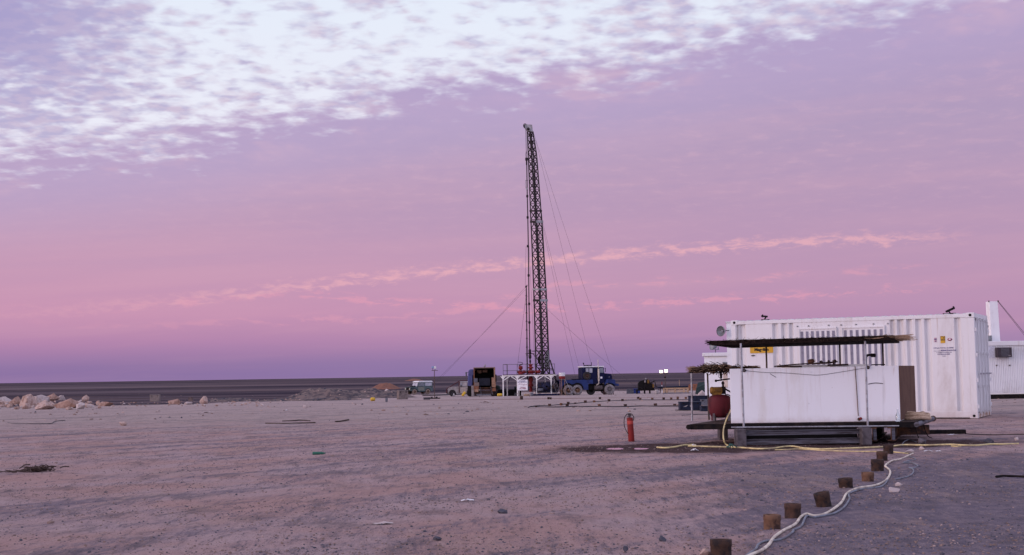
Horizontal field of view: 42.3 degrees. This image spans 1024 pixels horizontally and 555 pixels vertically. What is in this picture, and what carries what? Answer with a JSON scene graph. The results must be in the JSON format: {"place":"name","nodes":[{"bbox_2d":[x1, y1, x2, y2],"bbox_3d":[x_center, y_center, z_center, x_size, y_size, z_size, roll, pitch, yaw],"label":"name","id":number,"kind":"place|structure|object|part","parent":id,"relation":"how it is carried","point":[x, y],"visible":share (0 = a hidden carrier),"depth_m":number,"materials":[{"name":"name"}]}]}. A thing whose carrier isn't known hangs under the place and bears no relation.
{"place":"outdoors","nodes":[
{"label":"outdoors","id":0,"kind":"place"},
{"bbox_2d":[208,397,258,401],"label":"spoil bank","id":1,"kind":"structure","parent":0,"point":[224,399],"depth_m":133.97,"materials":[{"name":"stone"}]},
{"bbox_2d":[285,388,375,398],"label":"spoil bank","id":2,"kind":"structure","parent":0,"point":[326,393],"depth_m":145.16,"materials":[{"name":"stone"}]},
{"bbox_2d":[359,387,414,397],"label":"spoil bank","id":3,"kind":"structure","parent":0,"point":[374,392],"depth_m":152.20,"materials":[{"name":"stone"}]},
{"bbox_2d":[0,372,1023,554],"bbox_3d":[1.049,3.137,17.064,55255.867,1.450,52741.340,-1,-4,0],"label":"ground","id":4,"kind":"structure","parent":0,"point":[513,411],"depth_m":15.75,"materials":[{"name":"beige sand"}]},
{"bbox_2d":[0,396,10,401],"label":"rock","id":5,"kind":"object","parent":4,"relation":"on","point":[5,399],"visible":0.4,"depth_m":169.16,"materials":[{"name":"white stone"}]},
{"bbox_2d":[8,396,20,403],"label":"rock","id":6,"kind":"object","parent":4,"relation":"on","point":[16,400],"visible":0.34,"depth_m":140.01,"materials":[{"name":"beige stone"}]},
{"bbox_2d":[0,469,39,472],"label":"stick","id":7,"kind":"object","parent":4,"relation":"on","point":[16,471],"visible":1,"depth_m":17.64,"materials":[{"name":"brown wood"}]},
{"bbox_2d":[22,403,31,408],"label":"rock","id":8,"kind":"object","parent":4,"relation":"on","point":[26,406],"visible":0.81,"depth_m":88.61,"materials":[{"name":"beige stone"}]},
{"bbox_2d":[19,394,36,406],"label":"rock","id":9,"kind":"object","parent":4,"relation":"on","point":[30,399],"visible":0.62,"depth_m":102.55,"materials":[{"name":"beige stone"}]},
{"bbox_2d":[8,420,64,423],"bbox_3d":[-15.443,4.661,42.616,1.636,0.055,4.409,0,-4,-13],"label":"cable","id":10,"kind":"object","parent":4,"relation":"on","point":[37,423],"visible":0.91,"depth_m":41.06,"materials":[{"name":"black rubber"}]},
{"bbox_2d":[34,395,49,402],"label":"rock","id":11,"kind":"object","parent":4,"relation":"on","point":[39,398],"visible":0.43,"depth_m":146.35,"materials":[{"name":"white stone"}]},
{"bbox_2d":[19,464,68,472],"bbox_3d":[-6.291,2.566,17.833,0.641,0.125,0.429,0,-4,-11],"label":"twig heap","id":12,"kind":"object","parent":4,"relation":"on","point":[45,467],"visible":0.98,"depth_m":17.82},
{"bbox_2d":[35,400,54,409],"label":"rock","id":13,"kind":"object","parent":4,"relation":"on","point":[44,404],"visible":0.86,"depth_m":83.22,"materials":[{"name":"beige stone"}]},
{"bbox_2d":[47,393,58,400],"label":"rock","id":14,"kind":"object","parent":4,"relation":"on","point":[53,397],"visible":0.52,"depth_m":172.17,"materials":[{"name":"beige stone"}]},
{"bbox_2d":[54,398,77,407],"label":"rock","id":15,"kind":"object","parent":4,"relation":"on","point":[70,402],"visible":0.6,"depth_m":89.27,"materials":[{"name":"beige stone"}]},
{"bbox_2d":[76,403,84,408],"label":"rock","id":16,"kind":"object","parent":4,"relation":"on","point":[80,406],"visible":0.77,"depth_m":83.03,"materials":[{"name":"white stone"}]},
{"bbox_2d":[82,395,88,400],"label":"rock","id":17,"kind":"object","parent":4,"relation":"on","point":[85,398],"visible":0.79,"depth_m":166.38,"materials":[{"name":"beige stone"}]},
{"bbox_2d":[99,402,112,405],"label":"rock","id":18,"kind":"object","parent":4,"relation":"on","point":[105,403],"visible":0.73,"depth_m":100.30,"materials":[{"name":"beige stone"}]},
{"bbox_2d":[0,400,263,409],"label":"rubble","id":19,"kind":"object","parent":4,"relation":"on","point":[6,404],"visible":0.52,"depth_m":105.81,"materials":[{"name":"beige stone"}]},
{"bbox_2d":[150,394,159,400],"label":"crate","id":20,"kind":"object","parent":4,"relation":"on","point":[154,397],"visible":0.91,"depth_m":155.27,"materials":[{"name":"brown wood"}]},
{"bbox_2d":[168,399,180,403],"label":"rock","id":21,"kind":"object","parent":4,"relation":"on","point":[176,401],"visible":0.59,"depth_m":106.68,"materials":[{"name":"beige stone"}]},
{"bbox_2d":[200,396,207,403],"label":"rock","id":22,"kind":"object","parent":4,"relation":"on","point":[204,400],"visible":0.87,"depth_m":107.28,"materials":[{"name":"beige stone"}]},
{"bbox_2d":[265,422,315,423],"bbox_3d":[-6.061,3.931,35.772,1.450,0.038,0.431,-2,-4,12],"label":"wooden pole","id":23,"kind":"object","parent":4,"relation":"on","point":[291,423],"visible":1,"depth_m":35.80,"materials":[{"name":"wood"}]},
{"bbox_2d":[251,397,361,401],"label":"spoil bank","id":24,"kind":"structure","parent":4,"relation":"on","point":[307,399],"depth_m":123.53,"materials":[{"name":"stone"}]},
{"bbox_2d":[312,452,325,454],"bbox_3d":[-2.982,2.715,20.469,0.200,0.048,0.048,0,-4,-6],"label":"plastic bottle","id":25,"kind":"object","parent":4,"relation":"on","point":[317,453],"visible":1,"depth_m":20.45,"materials":[{"name":"green plastic"}]},
{"bbox_2d":[372,521,393,523],"bbox_3d":[-1.053,1.991,10.771,0.179,0.016,0.132,0,-4,-9],"label":"paper scrap","id":26,"kind":"object","parent":4,"relation":"on","point":[383,522],"visible":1,"depth_m":10.77,"materials":[{"name":"white paper"}]},
{"bbox_2d":[373,383,400,388],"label":"dirt mound","id":27,"kind":"object","parent":4,"relation":"on","point":[385,386],"visible":0.87,"depth_m":287.39,"materials":[{"name":"brown soil"}]},
{"bbox_2d":[397,390,407,398],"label":"crate","id":28,"kind":"object","parent":4,"relation":"on","point":[402,394],"visible":0.91,"depth_m":123.53,"materials":[{"name":"grey wood"}]},
{"bbox_2d":[405,381,432,394],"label":"parked car","id":29,"kind":"object","parent":4,"relation":"on","point":[422,387],"visible":0.91,"depth_m":187.82,"materials":[{"name":"grey paint"}]},
{"bbox_2d":[430,366,439,398],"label":"lamp pole","id":30,"kind":"object","parent":4,"relation":"on","point":[434,367],"visible":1,"depth_m":123.69,"materials":[{"name":"metal"}]},
{"bbox_2d":[433,536,441,540],"bbox_3d":[-0.543,1.907,9.666,0.055,0.037,0.053,1,-5,-28],"label":"stone","id":31,"kind":"object","parent":4,"relation":"on","point":[436,538],"visible":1,"depth_m":9.65,"materials":[{"name":"grey stone"}]},
{"bbox_2d":[422,393,461,395],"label":"pipe","id":32,"kind":"object","parent":4,"relation":"on","point":[440,394],"visible":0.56,"depth_m":169.27,"materials":[{"name":"grey metal"}]},
{"bbox_2d":[446,380,479,395],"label":"pickup","id":33,"kind":"object","parent":4,"relation":"on","point":[462,387],"visible":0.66,"depth_m":158.66,"materials":[{"name":"metal"}]},
{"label":"door","id":34,"kind":"part","parent":33,"relation":"part of","materials":[{"name":"white paint"}]},
{"bbox_2d":[465,367,497,396],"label":"burnt truck","id":35,"kind":"object","parent":4,"relation":"on","point":[483,378],"visible":0.99,"depth_m":152.22,"materials":[{"name":"metal"}]},
{"bbox_2d":[497,509,507,513],"bbox_3d":[-0.081,2.026,11.438,0.087,0.060,0.060,0,-4,-10],"label":"stone","id":36,"kind":"object","parent":4,"relation":"on","point":[501,511],"visible":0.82,"depth_m":11.43,"materials":[{"name":"grey stone"}]},
{"bbox_2d":[495,379,520,395],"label":"mud pump","id":37,"kind":"object","parent":4,"relation":"on","point":[511,392],"visible":0.47,"depth_m":154.44,"materials":[{"name":"green paint"}]},
{"bbox_2d":[3,392,1016,420],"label":"stones","id":38,"kind":"object","parent":4,"relation":"on","point":[374,410],"visible":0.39,"depth_m":57.65,"materials":[{"name":"beige stone"}]},
{"bbox_2d":[25,406,1007,551],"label":"stones","id":39,"kind":"object","parent":4,"relation":"on","point":[50,522],"visible":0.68,"depth_m":11.97,"materials":[{"name":"grey stone"}]},
{"bbox_2d":[500,363,556,395],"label":"rig platform","id":40,"kind":"structure","parent":4,"relation":"on","point":[517,376],"depth_m":148.33,"materials":[{"name":"white paint"}]},
{"bbox_2d":[517,380,527,389],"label":"sign board","id":41,"kind":"object","parent":40,"relation":"attached to","point":[522,384],"visible":1,"depth_m":148.17,"materials":[{"name":"white metal"}]},
{"bbox_2d":[517,362,540,391],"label":"wellhead","id":42,"kind":"object","parent":40,"relation":"on","point":[530,379],"visible":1,"depth_m":149.41,"materials":[{"name":"red paint"}]},
{"bbox_2d":[424,123,643,394],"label":"drilling mast","id":43,"kind":"object","parent":4,"relation":"on","point":[541,359],"visible":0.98,"depth_m":151.32,"materials":[{"name":"metal"}]},
{"bbox_2d":[525,165,534,363],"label":"drill string","id":44,"kind":"object","parent":43,"relation":"hanging from","point":[529,322],"visible":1,"depth_m":151.40,"materials":[{"name":"metal"}]},
{"bbox_2d":[533,362,618,395],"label":"rig truck","id":45,"kind":"object","parent":4,"relation":"on","point":[590,379],"visible":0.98,"depth_m":148.48,"materials":[{"name":"blue metal"}]},
{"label":"crew window","id":46,"kind":"part","parent":45,"relation":"part of","materials":[{"name":"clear glass"}]},
{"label":"door","id":47,"kind":"part","parent":45,"relation":"part of","materials":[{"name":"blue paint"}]},
{"bbox_2d":[528,405,677,407],"bbox_3d":[4.034,5.532,56.920,9.400,0.122,1.955,-4,-5,37],"label":"cable","id":48,"kind":"object","parent":4,"relation":"on","point":[609,406],"visible":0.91,"depth_m":56.73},
{"bbox_2d":[534,399,687,405],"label":"cable","id":49,"kind":"object","parent":4,"relation":"on","point":[617,400],"visible":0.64,"depth_m":79.66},
{"bbox_2d":[624,412,634,441],"bbox_3d":[2.048,2.609,23.131,0.188,0.513,0.110,-4,-4,0],"label":"fire extinguisher","id":50,"kind":"object","parent":4,"relation":"on","point":[630,427],"visible":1,"depth_m":23.09,"materials":[{"name":"red metal"}]},
{"bbox_2d":[626,389,633,393],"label":"crate","id":51,"kind":"object","parent":4,"relation":"on","point":[629,391],"visible":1,"depth_m":158.03,"materials":[{"name":"black metal"}]},
{"bbox_2d":[635,378,658,393],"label":"generator","id":52,"kind":"object","parent":4,"relation":"on","point":[646,385],"visible":0.96,"depth_m":155.50,"materials":[{"name":"black metal"}]},
{"bbox_2d":[659,536,666,541],"bbox_3d":[1.072,1.861,9.417,0.046,0.053,0.040,2,-5,-32],"label":"stone","id":53,"kind":"object","parent":4,"relation":"on","point":[662,538],"visible":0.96,"depth_m":9.41,"materials":[{"name":"grey stone"}]},
{"bbox_2d":[659,369,667,392],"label":"lamp pole","id":54,"kind":"object","parent":4,"relation":"on","point":[665,370],"visible":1,"depth_m":150.60,"materials":[{"name":"metal"}]},
{"bbox_2d":[656,444,695,448],"bbox_3d":[2.664,2.701,21.215,0.213,0.036,0.870,-5,-6,45],"label":"hose","id":55,"kind":"object","parent":4,"relation":"on","point":[675,446],"visible":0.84,"depth_m":21.01,"materials":[{"name":"yellow rubber"}]},
{"bbox_2d":[663,387,690,393],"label":"pallet rack","id":56,"kind":"object","parent":4,"relation":"on","point":[681,391],"visible":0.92,"depth_m":149.40,"materials":[{"name":"brown wood"}]},
{"bbox_2d":[688,384,696,390],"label":"red board","id":57,"kind":"object","parent":56,"relation":"on","point":[694,387],"visible":0.57,"depth_m":149.47,"materials":[{"name":"wood"}]},
{"bbox_2d":[678,401,700,409],"bbox_3d":[6.232,4.497,46.430,0.768,0.298,0.535,-1,-4,0],"label":"crate","id":58,"kind":"object","parent":4,"relation":"on","point":[684,405],"visible":0.87,"depth_m":46.19,"materials":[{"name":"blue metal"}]},
{"bbox_2d":[688,395,706,400],"bbox_3d":[8.062,5.309,57.210,0.877,0.421,0.535,-1,-4,0],"label":"crate","id":59,"kind":"object","parent":4,"relation":"on","point":[697,398],"visible":0.5,"depth_m":56.97,"materials":[{"name":"blue metal"}]},
{"bbox_2d":[695,382,704,393],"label":"tarpaulin","id":60,"kind":"object","parent":4,"relation":"on","point":[700,386],"visible":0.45,"depth_m":129.79,"materials":[{"name":"teal fabric"}]},
{"bbox_2d":[700,399,707,405],"bbox_3d":[8.308,5.358,56.850,0.464,0.258,0.435,-1,-4,0],"label":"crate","id":61,"kind":"object","parent":4,"relation":"on","point":[704,402],"visible":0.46,"depth_m":56.66,"materials":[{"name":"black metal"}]},
{"bbox_2d":[700,406,707,410],"bbox_3d":[6.400,4.323,43.694,0.387,0.181,0.435,-1,-4,0],"label":"crate","id":62,"kind":"object","parent":4,"relation":"on","point":[703,408],"visible":0.51,"depth_m":43.50,"materials":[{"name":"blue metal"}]},
{"bbox_2d":[699,548,709,554],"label":"stone","id":63,"kind":"object","parent":4,"relation":"on","point":[705,551],"visible":0.9,"depth_m":8.61,"materials":[{"name":"beige stone"}]},
{"bbox_2d":[702,352,727,396],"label":"site cabin","id":64,"kind":"object","parent":4,"relation":"on","point":[720,358],"visible":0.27,"depth_m":74.68,"materials":[{"name":"white metal"}]},
{"bbox_2d":[709,345,718,352],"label":"roof floodlight","id":65,"kind":"object","parent":64,"relation":"on","point":[711,347],"visible":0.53,"depth_m":75.14,"materials":[{"name":"grey metal"}]},
{"bbox_2d":[710,538,731,554],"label":"pipe stub","id":66,"kind":"object","parent":4,"relation":"on","point":[720,546],"visible":1,"depth_m":8.49,"materials":[{"name":"metal"}]},
{"bbox_2d":[725,322,744,395],"bbox_3d":[8.004,2.880,42.786,2.060,2.873,2.260,-2,-4,11],"label":"site cabin","id":67,"kind":"object","parent":4,"relation":"on","point":[729,350],"visible":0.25,"depth_m":41.92,"materials":[{"name":"white metal"}]},
{"bbox_2d":[716,326,728,335],"bbox_3d":[6.779,1.698,41.948,0.554,0.344,0.344,3,-6,-41],"label":"round floodlight","id":68,"kind":"object","parent":67,"relation":"attached to","point":[720,330],"visible":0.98,"depth_m":41.86,"materials":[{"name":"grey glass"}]},
{"bbox_2d":[763,514,780,529],"bbox_3d":[1.965,1.858,10.010,0.133,0.132,0.133,1,-4,0],"label":"pipe stub","id":69,"kind":"object","parent":4,"relation":"on","point":[772,521],"visible":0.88,"depth_m":9.96,"materials":[{"name":"beige metal"}]},
{"bbox_2d":[784,503,800,517],"bbox_3d":[2.280,1.905,10.764,0.136,0.138,0.136,-4,-8,40],"label":"pipe stub","id":70,"kind":"object","parent":4,"relation":"on","point":[792,510],"visible":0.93,"depth_m":10.71,"materials":[{"name":"brown metal"}]},
{"bbox_2d":[686,416,935,445],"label":"skid platform","id":71,"kind":"structure","parent":4,"relation":"on","point":[800,433],"depth_m":21.62,"materials":[{"name":"black metal"}]},
{"bbox_2d":[708,372,730,420],"bbox_3d":[3.671,2.086,23.305,0.445,0.860,0.406,-1,-4,0],"label":"red drum","id":72,"kind":"object","parent":71,"relation":"on","point":[719,404],"visible":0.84,"depth_m":23.16,"materials":[{"name":"red paint"}]},
{"bbox_2d":[685,362,759,420],"bbox_3d":[3.770,2.016,23.578,1.246,1.064,1.522,-2,-4,16],"label":"thatched canopy","id":73,"kind":"object","parent":71,"relation":"on","point":[714,368],"visible":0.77,"depth_m":23.26,"materials":[{"name":"plant"}]},
{"bbox_2d":[722,409,730,445],"bbox_3d":[3.562,2.469,21.837,0.208,0.574,1.921,-1,-4,8],"label":"hose","id":74,"kind":"object","parent":71,"relation":"hanging from","point":[724,427],"visible":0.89,"depth_m":21.72,"materials":[{"name":"yellow rubber"}]},
{"bbox_2d":[705,334,915,426],"bbox_3d":[5.111,1.730,22.519,3.647,1.512,2.354,-1,-4,7],"label":"thatched canopy","id":75,"kind":"object","parent":71,"relation":"on","point":[820,341],"visible":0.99,"depth_m":21.61,"materials":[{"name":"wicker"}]},
{"bbox_2d":[730,353,915,422],"bbox_3d":[5.466,1.904,23.000,3.678,1.121,2.332,-1,-4,0],"label":"water tank","id":76,"kind":"object","parent":71,"relation":"on","point":[802,392],"visible":0.91,"depth_m":21.94,"materials":[{"name":"white metal"}]},
{"bbox_2d":[896,409,899,421],"bbox_3d":[6.320,2.257,21.706,0.076,0.200,0.076,-1,-4,0],"label":"bottle","id":77,"kind":"object","parent":71,"relation":"on","point":[897,417],"visible":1,"depth_m":21.68,"materials":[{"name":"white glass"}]},
{"bbox_2d":[904,411,930,419],"bbox_3d":[6.843,2.343,22.481,0.516,0.147,0.588,-1,-4,0],"label":"straw coil","id":78,"kind":"object","parent":71,"relation":"on","point":[913,415],"visible":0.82,"depth_m":22.25,"materials":[{"name":"beige fabric"}]},
{"bbox_2d":[746,479,887,554],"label":"cable","id":79,"kind":"object","parent":4,"relation":"on","point":[796,528],"visible":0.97,"depth_m":10.76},
{"bbox_2d":[813,491,831,506],"bbox_3d":[2.708,1.948,11.537,0.137,0.156,0.137,-12,-4,-1],"label":"pipe stub","id":80,"kind":"object","parent":4,"relation":"on","point":[822,498],"visible":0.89,"depth_m":11.48,"materials":[{"name":"wood"}]},
{"bbox_2d":[747,453,913,554],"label":"hose","id":81,"kind":"object","parent":4,"relation":"on","point":[767,545],"visible":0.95,"depth_m":11.03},
{"bbox_2d":[775,448,908,453],"bbox_3d":[4.935,2.566,19.613,2.144,0.026,0.407,-5,-6,41],"label":"hose","id":82,"kind":"object","parent":4,"relation":"on","point":[835,450],"visible":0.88,"depth_m":19.65,"materials":[{"name":"rubber"}]},
{"bbox_2d":[838,477,852,487],"bbox_3d":[3.330,2.070,13.221,0.145,0.138,0.145,-4,-4,0],"label":"pipe stub","id":83,"kind":"object","parent":4,"relation":"on","point":[846,482],"visible":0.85,"depth_m":13.17,"materials":[{"name":"wood"}]},
{"bbox_2d":[688,443,1018,449],"bbox_3d":[5.338,2.619,20.554,5.144,0.055,0.801,-1,-4,4],"label":"hose","id":84,"kind":"object","parent":4,"relation":"on","point":[857,447],"visible":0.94,"depth_m":20.63,"materials":[{"name":"rubber"}]},
{"bbox_2d":[731,312,991,417],"bbox_3d":[8.877,2.285,33.728,6.010,2.500,2.505,-3,-5,27],"label":"shipping container","id":85,"kind":"object","parent":4,"relation":"on","point":[946,356],"visible":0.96,"depth_m":32.14,"materials":[{"name":"white metal"}]},
{"bbox_2d":[943,306,954,313],"bbox_3d":[10.559,0.790,32.001,0.300,0.187,0.140,-3,-5,27],"label":"roof floodlight","id":86,"kind":"object","parent":85,"relation":"on","point":[950,309],"visible":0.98,"depth_m":31.95,"materials":[{"name":"metal"}]},
{"bbox_2d":[975,317,985,413],"bbox_3d":[11.272,2.120,31.934,0.112,2.310,1.338,-3,-5,27],"label":"door","id":87,"kind":"structure","parent":85,"relation":"in","point":[978,322],"depth_m":31.83,"materials":[{"name":"white paint"}]},
{"bbox_2d":[982,319,991,411],"bbox_3d":[11.791,2.188,32.972,0.112,2.310,1.249,-3,-5,27],"label":"door","id":88,"kind":"structure","parent":85,"relation":"in","point":[985,331],"depth_m":33.11,"materials":[{"name":"white paint"}]},
{"bbox_2d":[861,472,873,481],"bbox_3d":[3.738,2.114,13.919,0.131,0.139,0.131,0,-4,0],"label":"pipe stub","id":89,"kind":"object","parent":4,"relation":"on","point":[868,476],"visible":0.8,"depth_m":13.87,"materials":[{"name":"brown wood"}]},
{"bbox_2d":[871,459,883,470],"bbox_3d":[4.234,2.194,15.349,0.150,0.174,0.150,1,-4,0],"label":"pipe stub","id":90,"kind":"object","parent":4,"relation":"on","point":[877,464],"visible":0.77,"depth_m":15.29,"materials":[{"name":"metal"}]},
{"bbox_2d":[876,451,887,460],"bbox_3d":[4.798,2.333,17.185,0.145,0.150,0.145,1,-2,-42],"label":"pipe stub","id":91,"kind":"object","parent":4,"relation":"on","point":[882,455],"visible":0.69,"depth_m":17.13,"materials":[{"name":"brown metal"}]},
{"bbox_2d":[883,444,893,453],"bbox_3d":[5.319,2.437,18.728,0.144,0.151,0.144,1,-4,0],"label":"pipe stub","id":92,"kind":"object","parent":4,"relation":"on","point":[888,448],"visible":0.81,"depth_m":18.67,"materials":[{"name":"wood"}]},
{"bbox_2d":[889,487,899,491],"bbox_3d":[3.686,2.060,12.775,0.106,0.084,0.076,-2,-4,12],"label":"rock","id":93,"kind":"object","parent":4,"relation":"on","point":[892,489],"visible":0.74,"depth_m":12.76,"materials":[{"name":"white stone"}]},
{"bbox_2d":[895,456,917,479],"bbox_3d":[4.838,2.300,16.129,0.205,0.041,4.056,-2,-4,18],"label":"cable","id":94,"kind":"object","parent":4,"relation":"on","point":[909,468],"visible":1,"depth_m":15.84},
{"bbox_2d":[918,438,925,443],"bbox_3d":[6.511,2.605,21.016,0.130,0.136,0.116,-2,-4,14],"label":"concrete lump","id":95,"kind":"object","parent":4,"relation":"on","point":[921,441],"visible":0.74,"depth_m":20.98,"materials":[{"name":"grey concrete"}]},
{"bbox_2d":[930,429,965,433],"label":"beam","id":96,"kind":"structure","parent":4,"relation":"on","point":[958,431],"depth_m":24.21,"materials":[{"name":"black metal"}]},
{"bbox_2d":[983,438,993,443],"bbox_3d":[7.540,2.589,20.944,0.151,0.102,0.131,-4,-5,38],"label":"stone","id":97,"kind":"object","parent":4,"relation":"on","point":[988,440],"visible":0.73,"depth_m":20.90,"materials":[{"name":"grey stone"}]},
{"bbox_2d":[965,433,1023,434],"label":"cable","id":98,"kind":"object","parent":4,"relation":"on","point":[995,434],"visible":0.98,"depth_m":23.64,"materials":[{"name":"black metal"}]},
{"bbox_2d":[986,300,1023,398],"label":"site cabin","id":99,"kind":"object","parent":4,"relation":"on","point":[1006,363],"visible":0.71,"depth_m":62.84,"materials":[{"name":"white metal"}]},
{"bbox_2d":[995,475,1023,477],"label":"stick","id":100,"kind":"object","parent":4,"relation":"on","point":[998,476],"visible":1,"depth_m":14.42,"materials":[{"name":"black metal"}]},
{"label":"pipe","id":101,"kind":"object","parent":4,"relation":"on","visible":0},
{"bbox_2d":[657,386,687,387],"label":"pipe","id":102,"kind":"object","parent":101,"relation":"on","point":[671,386],"visible":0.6,"depth_m":151.56,"materials":[{"name":"grey metal"}]},
{"bbox_2d":[0,0,1023,382],"label":"sky","id":103,"kind":"structure","parent":0,"point":[190,189],"materials":[{"name":"purple"}]},
{"bbox_2d":[559,373,564,389],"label":"marker drum","id":104,"kind":"object","parent":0,"point":[561,376],"visible":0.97,"depth_m":147.28,"materials":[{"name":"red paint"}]}
]}

